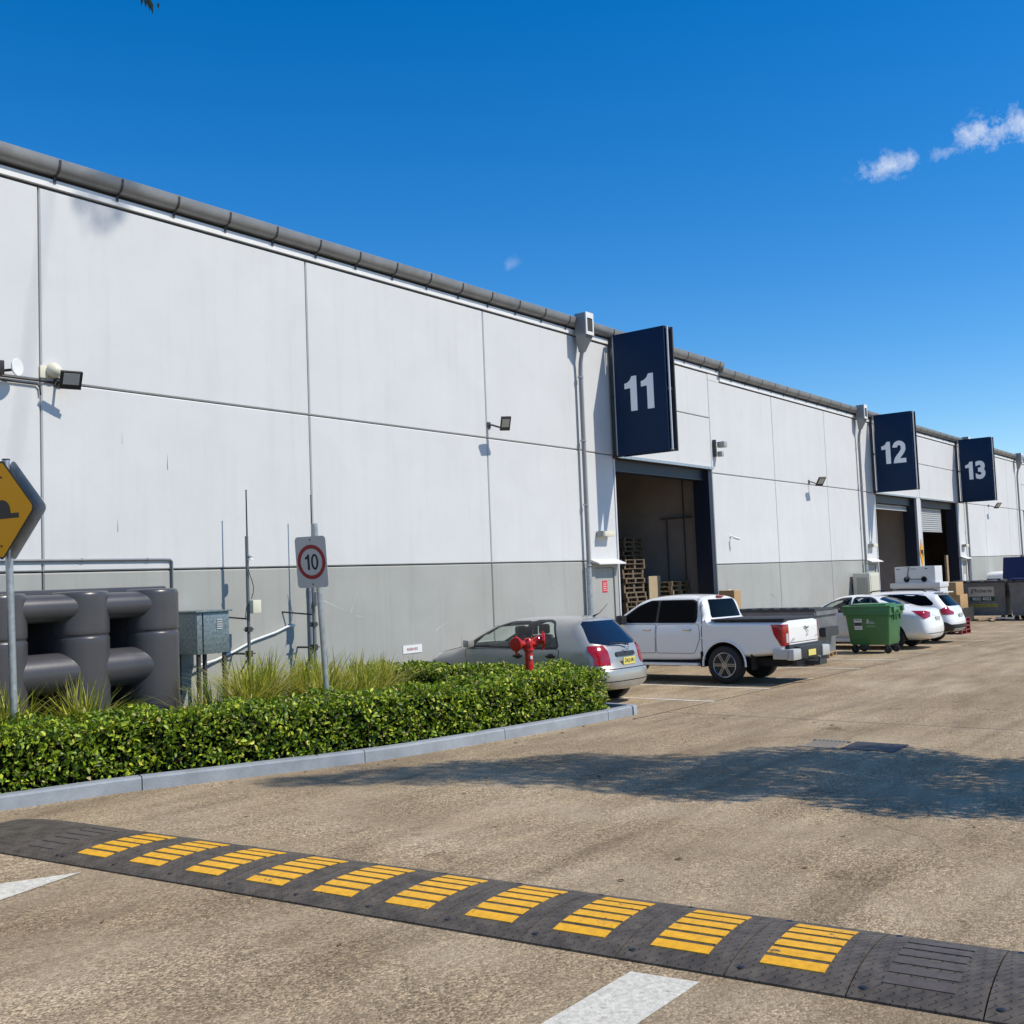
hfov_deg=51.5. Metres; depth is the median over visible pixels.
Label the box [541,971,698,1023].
road marking
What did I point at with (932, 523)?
roller door
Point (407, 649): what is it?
wall plaque
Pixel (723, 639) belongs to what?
parked ute
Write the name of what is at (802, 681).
ground joint
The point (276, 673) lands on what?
grass clump
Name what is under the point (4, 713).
grass clump
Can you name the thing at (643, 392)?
number sign
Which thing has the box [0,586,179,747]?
water tank
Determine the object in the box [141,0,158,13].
gum tree
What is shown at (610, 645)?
parked car
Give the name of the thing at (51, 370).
motion sensor
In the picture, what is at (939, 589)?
carton
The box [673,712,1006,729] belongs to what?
ground joint
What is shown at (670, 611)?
window
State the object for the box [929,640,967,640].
bay line
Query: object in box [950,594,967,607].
carton
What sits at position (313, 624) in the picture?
antenna mast
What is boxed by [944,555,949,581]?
timber plank
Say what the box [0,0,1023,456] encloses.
sky
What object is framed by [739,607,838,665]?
front lift skip
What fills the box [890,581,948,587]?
carton
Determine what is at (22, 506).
hump warning sign
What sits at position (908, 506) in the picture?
roller door
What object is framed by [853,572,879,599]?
meter cabinet
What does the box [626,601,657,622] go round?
window
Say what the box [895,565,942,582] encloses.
scooter carton
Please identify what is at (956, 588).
carton
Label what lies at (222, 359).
warehouse
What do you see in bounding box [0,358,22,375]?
wireless dish
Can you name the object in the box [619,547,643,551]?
pallet
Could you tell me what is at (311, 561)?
speed limit sign
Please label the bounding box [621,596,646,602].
pallet
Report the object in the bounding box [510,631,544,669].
fire hydrant
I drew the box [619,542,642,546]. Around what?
pallet
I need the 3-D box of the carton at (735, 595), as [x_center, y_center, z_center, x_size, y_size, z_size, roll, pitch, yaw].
[6.542,3.267,31.650,0.500,1.865,0.450,-5,-4,37]
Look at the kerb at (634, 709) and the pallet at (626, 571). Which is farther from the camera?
the pallet at (626, 571)
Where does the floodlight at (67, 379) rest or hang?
attached to the warehouse
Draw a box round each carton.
[719,590,740,608]
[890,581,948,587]
[893,586,947,591]
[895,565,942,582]
[948,582,963,594]
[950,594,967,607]
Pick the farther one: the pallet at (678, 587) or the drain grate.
the pallet at (678, 587)
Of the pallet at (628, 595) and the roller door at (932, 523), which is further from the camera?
the roller door at (932, 523)
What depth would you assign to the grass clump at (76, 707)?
12.68 m
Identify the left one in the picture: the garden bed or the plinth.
the garden bed
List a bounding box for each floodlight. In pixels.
[54,370,82,389]
[487,416,510,430]
[808,477,825,485]
[988,502,1001,507]
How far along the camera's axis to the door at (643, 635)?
22.79 m
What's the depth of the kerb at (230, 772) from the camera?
12.18 m
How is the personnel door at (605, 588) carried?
in the warehouse
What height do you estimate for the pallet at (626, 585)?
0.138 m
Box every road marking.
[0,872,79,899]
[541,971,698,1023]
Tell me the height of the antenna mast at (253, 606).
3.845 m
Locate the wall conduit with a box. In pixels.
[193,624,294,667]
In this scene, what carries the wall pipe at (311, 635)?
attached to the warehouse
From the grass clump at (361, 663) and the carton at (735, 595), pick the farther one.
the carton at (735, 595)
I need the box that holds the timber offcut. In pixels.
[996,617,1014,618]
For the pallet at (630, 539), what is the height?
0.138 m
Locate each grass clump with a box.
[0,680,69,774]
[29,672,174,723]
[155,671,306,746]
[171,652,340,710]
[183,644,332,700]
[274,645,356,696]
[275,646,379,690]
[279,667,380,699]
[331,648,426,689]
[332,663,412,691]
[344,650,441,689]
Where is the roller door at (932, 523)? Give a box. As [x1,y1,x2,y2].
[920,497,960,580]
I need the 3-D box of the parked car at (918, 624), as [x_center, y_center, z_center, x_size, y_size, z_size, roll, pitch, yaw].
[10.423,3.293,32.060,4.814,1.583,2.184,-5,-5,37]
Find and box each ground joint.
[636,632,1021,718]
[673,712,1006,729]
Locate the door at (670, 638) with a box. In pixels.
[656,624,698,652]
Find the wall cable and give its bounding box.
[0,375,54,394]
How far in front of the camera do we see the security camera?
32.31 m
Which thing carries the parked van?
on the ground
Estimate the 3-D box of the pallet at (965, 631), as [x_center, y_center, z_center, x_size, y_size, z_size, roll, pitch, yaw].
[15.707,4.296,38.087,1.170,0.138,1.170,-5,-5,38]
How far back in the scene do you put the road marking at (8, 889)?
7.78 m
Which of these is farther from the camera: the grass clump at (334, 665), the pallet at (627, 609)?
the pallet at (627, 609)
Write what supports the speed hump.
on the ground
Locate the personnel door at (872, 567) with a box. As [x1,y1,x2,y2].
[867,559,882,572]
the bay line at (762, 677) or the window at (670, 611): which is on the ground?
the bay line at (762, 677)
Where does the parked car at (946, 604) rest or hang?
on the ground
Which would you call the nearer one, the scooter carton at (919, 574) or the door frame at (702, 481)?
the door frame at (702, 481)
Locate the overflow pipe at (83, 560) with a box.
[0,558,173,587]
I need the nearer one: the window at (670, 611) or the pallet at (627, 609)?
the window at (670, 611)
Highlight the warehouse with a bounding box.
[0,141,1023,706]
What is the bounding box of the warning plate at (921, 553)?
[920,540,923,565]
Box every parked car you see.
[424,607,646,697]
[820,595,943,648]
[836,589,965,643]
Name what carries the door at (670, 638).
in the parked ute
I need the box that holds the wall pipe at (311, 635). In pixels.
[309,588,312,663]
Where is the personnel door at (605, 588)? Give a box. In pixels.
[591,559,625,620]
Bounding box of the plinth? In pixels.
[962,607,973,621]
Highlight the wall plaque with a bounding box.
[403,644,421,653]
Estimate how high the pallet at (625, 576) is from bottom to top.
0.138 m
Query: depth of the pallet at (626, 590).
31.20 m
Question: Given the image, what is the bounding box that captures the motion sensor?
[39,363,61,378]
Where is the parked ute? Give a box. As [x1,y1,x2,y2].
[616,594,829,683]
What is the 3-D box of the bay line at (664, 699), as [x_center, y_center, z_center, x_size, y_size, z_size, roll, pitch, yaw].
[1.432,3.481,20.077,5.280,0.001,0.090,-5,-4,37]
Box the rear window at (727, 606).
[708,598,739,617]
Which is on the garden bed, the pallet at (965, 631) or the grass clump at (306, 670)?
the grass clump at (306, 670)
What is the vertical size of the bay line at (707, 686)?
0.001 m
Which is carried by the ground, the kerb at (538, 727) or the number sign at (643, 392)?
the kerb at (538, 727)
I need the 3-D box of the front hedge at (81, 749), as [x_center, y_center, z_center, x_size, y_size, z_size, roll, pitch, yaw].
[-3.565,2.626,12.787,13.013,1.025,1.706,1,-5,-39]
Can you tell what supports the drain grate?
on the ground
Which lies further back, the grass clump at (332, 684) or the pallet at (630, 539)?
the pallet at (630, 539)
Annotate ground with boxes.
[0,614,1023,1023]
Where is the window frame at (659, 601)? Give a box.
[626,599,697,622]
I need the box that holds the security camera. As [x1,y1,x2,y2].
[712,440,726,456]
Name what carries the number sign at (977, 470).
attached to the warehouse
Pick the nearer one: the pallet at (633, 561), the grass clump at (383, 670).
the grass clump at (383, 670)
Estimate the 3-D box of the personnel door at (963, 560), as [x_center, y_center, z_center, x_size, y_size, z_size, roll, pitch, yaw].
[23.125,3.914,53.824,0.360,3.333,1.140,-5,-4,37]
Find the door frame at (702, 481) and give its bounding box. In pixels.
[609,455,716,615]
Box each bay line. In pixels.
[603,696,713,701]
[640,684,770,688]
[651,674,813,678]
[793,667,857,668]
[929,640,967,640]
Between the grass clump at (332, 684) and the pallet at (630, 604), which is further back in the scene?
the pallet at (630, 604)
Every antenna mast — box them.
[229,490,260,674]
[282,495,319,668]
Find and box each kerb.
[0,775,141,810]
[140,749,364,789]
[361,728,504,762]
[500,710,607,739]
[603,703,637,714]
[603,705,632,719]
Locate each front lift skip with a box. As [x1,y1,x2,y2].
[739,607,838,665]
[950,579,1012,619]
[1003,557,1023,619]
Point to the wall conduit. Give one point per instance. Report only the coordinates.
(244, 645)
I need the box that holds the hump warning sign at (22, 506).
[0,459,45,764]
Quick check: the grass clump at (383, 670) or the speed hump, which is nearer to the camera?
the speed hump
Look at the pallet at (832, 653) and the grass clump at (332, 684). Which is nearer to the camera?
the grass clump at (332, 684)
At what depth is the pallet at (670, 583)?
32.65 m
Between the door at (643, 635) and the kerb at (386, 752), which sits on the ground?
the kerb at (386, 752)
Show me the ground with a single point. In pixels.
(742, 810)
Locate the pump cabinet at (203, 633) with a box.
[178,609,231,705]
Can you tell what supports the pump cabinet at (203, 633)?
on the garden bed
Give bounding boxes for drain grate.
[797,739,908,752]
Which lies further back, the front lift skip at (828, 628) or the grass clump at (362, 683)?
the front lift skip at (828, 628)
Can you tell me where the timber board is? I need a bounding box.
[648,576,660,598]
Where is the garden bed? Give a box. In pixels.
[1,707,613,792]
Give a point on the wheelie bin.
(868, 624)
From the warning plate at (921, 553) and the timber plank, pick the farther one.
the timber plank
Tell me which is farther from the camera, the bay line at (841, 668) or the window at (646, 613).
the bay line at (841, 668)
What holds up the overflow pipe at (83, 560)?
attached to the warehouse
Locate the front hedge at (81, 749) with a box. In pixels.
[0,662,610,792]
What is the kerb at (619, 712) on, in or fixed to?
on the ground
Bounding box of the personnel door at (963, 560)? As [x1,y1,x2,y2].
[960,556,971,580]
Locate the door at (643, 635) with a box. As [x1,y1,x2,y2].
[621,624,654,652]
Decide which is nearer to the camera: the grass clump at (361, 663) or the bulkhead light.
the grass clump at (361, 663)
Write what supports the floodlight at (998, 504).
attached to the warehouse
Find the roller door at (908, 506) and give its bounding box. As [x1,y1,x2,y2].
[868,492,919,591]
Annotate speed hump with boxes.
[0,819,1023,1023]
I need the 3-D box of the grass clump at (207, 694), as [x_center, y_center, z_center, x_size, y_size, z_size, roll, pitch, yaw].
[-3.960,2.553,13.679,2.431,1.019,2.185,-3,-4,6]
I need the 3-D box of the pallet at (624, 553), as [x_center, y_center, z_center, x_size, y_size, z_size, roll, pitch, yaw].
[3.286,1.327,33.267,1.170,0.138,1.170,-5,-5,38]
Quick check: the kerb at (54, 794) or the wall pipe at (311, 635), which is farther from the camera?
the wall pipe at (311, 635)
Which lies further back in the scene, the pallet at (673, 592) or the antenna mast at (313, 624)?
the pallet at (673, 592)
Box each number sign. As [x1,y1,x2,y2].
[608,325,678,457]
[869,411,919,492]
[955,437,996,502]
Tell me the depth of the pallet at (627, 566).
31.25 m
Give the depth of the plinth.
47.44 m
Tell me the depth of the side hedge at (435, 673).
17.98 m
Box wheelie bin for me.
[841,603,904,653]
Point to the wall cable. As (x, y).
(25, 382)
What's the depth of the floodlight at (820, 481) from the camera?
38.01 m
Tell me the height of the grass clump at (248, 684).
1.271 m
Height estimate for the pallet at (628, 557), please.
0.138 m
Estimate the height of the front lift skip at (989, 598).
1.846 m
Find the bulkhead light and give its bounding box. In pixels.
[597,531,614,536]
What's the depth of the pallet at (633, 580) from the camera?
31.26 m
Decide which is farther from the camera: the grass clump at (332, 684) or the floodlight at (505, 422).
the floodlight at (505, 422)
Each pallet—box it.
[618,538,642,542]
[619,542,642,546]
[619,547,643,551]
[619,551,642,555]
[619,556,643,559]
[620,559,644,564]
[620,564,644,568]
[620,569,643,573]
[620,573,643,578]
[620,578,644,583]
[620,583,643,587]
[621,587,644,592]
[621,592,645,597]
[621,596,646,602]
[621,601,643,607]
[622,607,633,611]
[638,580,689,586]
[638,585,688,590]
[639,589,690,595]
[827,650,836,657]
[946,629,970,633]
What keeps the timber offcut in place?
on the ground
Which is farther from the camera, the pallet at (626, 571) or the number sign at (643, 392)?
the pallet at (626, 571)
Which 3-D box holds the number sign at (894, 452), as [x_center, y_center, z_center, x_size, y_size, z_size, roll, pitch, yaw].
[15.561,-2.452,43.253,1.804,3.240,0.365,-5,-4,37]
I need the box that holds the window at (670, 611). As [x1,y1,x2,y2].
[658,601,696,622]
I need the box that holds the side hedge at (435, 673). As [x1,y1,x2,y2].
[348,657,588,692]
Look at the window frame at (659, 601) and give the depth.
22.73 m
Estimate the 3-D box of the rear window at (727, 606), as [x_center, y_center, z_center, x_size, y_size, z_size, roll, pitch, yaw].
[4.518,2.045,22.687,0.168,0.384,1.341,-5,-5,37]
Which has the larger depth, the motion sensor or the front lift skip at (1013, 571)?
the front lift skip at (1013, 571)
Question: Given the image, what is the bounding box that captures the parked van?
[987,571,1002,579]
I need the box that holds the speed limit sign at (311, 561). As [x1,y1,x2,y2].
[295,523,332,747]

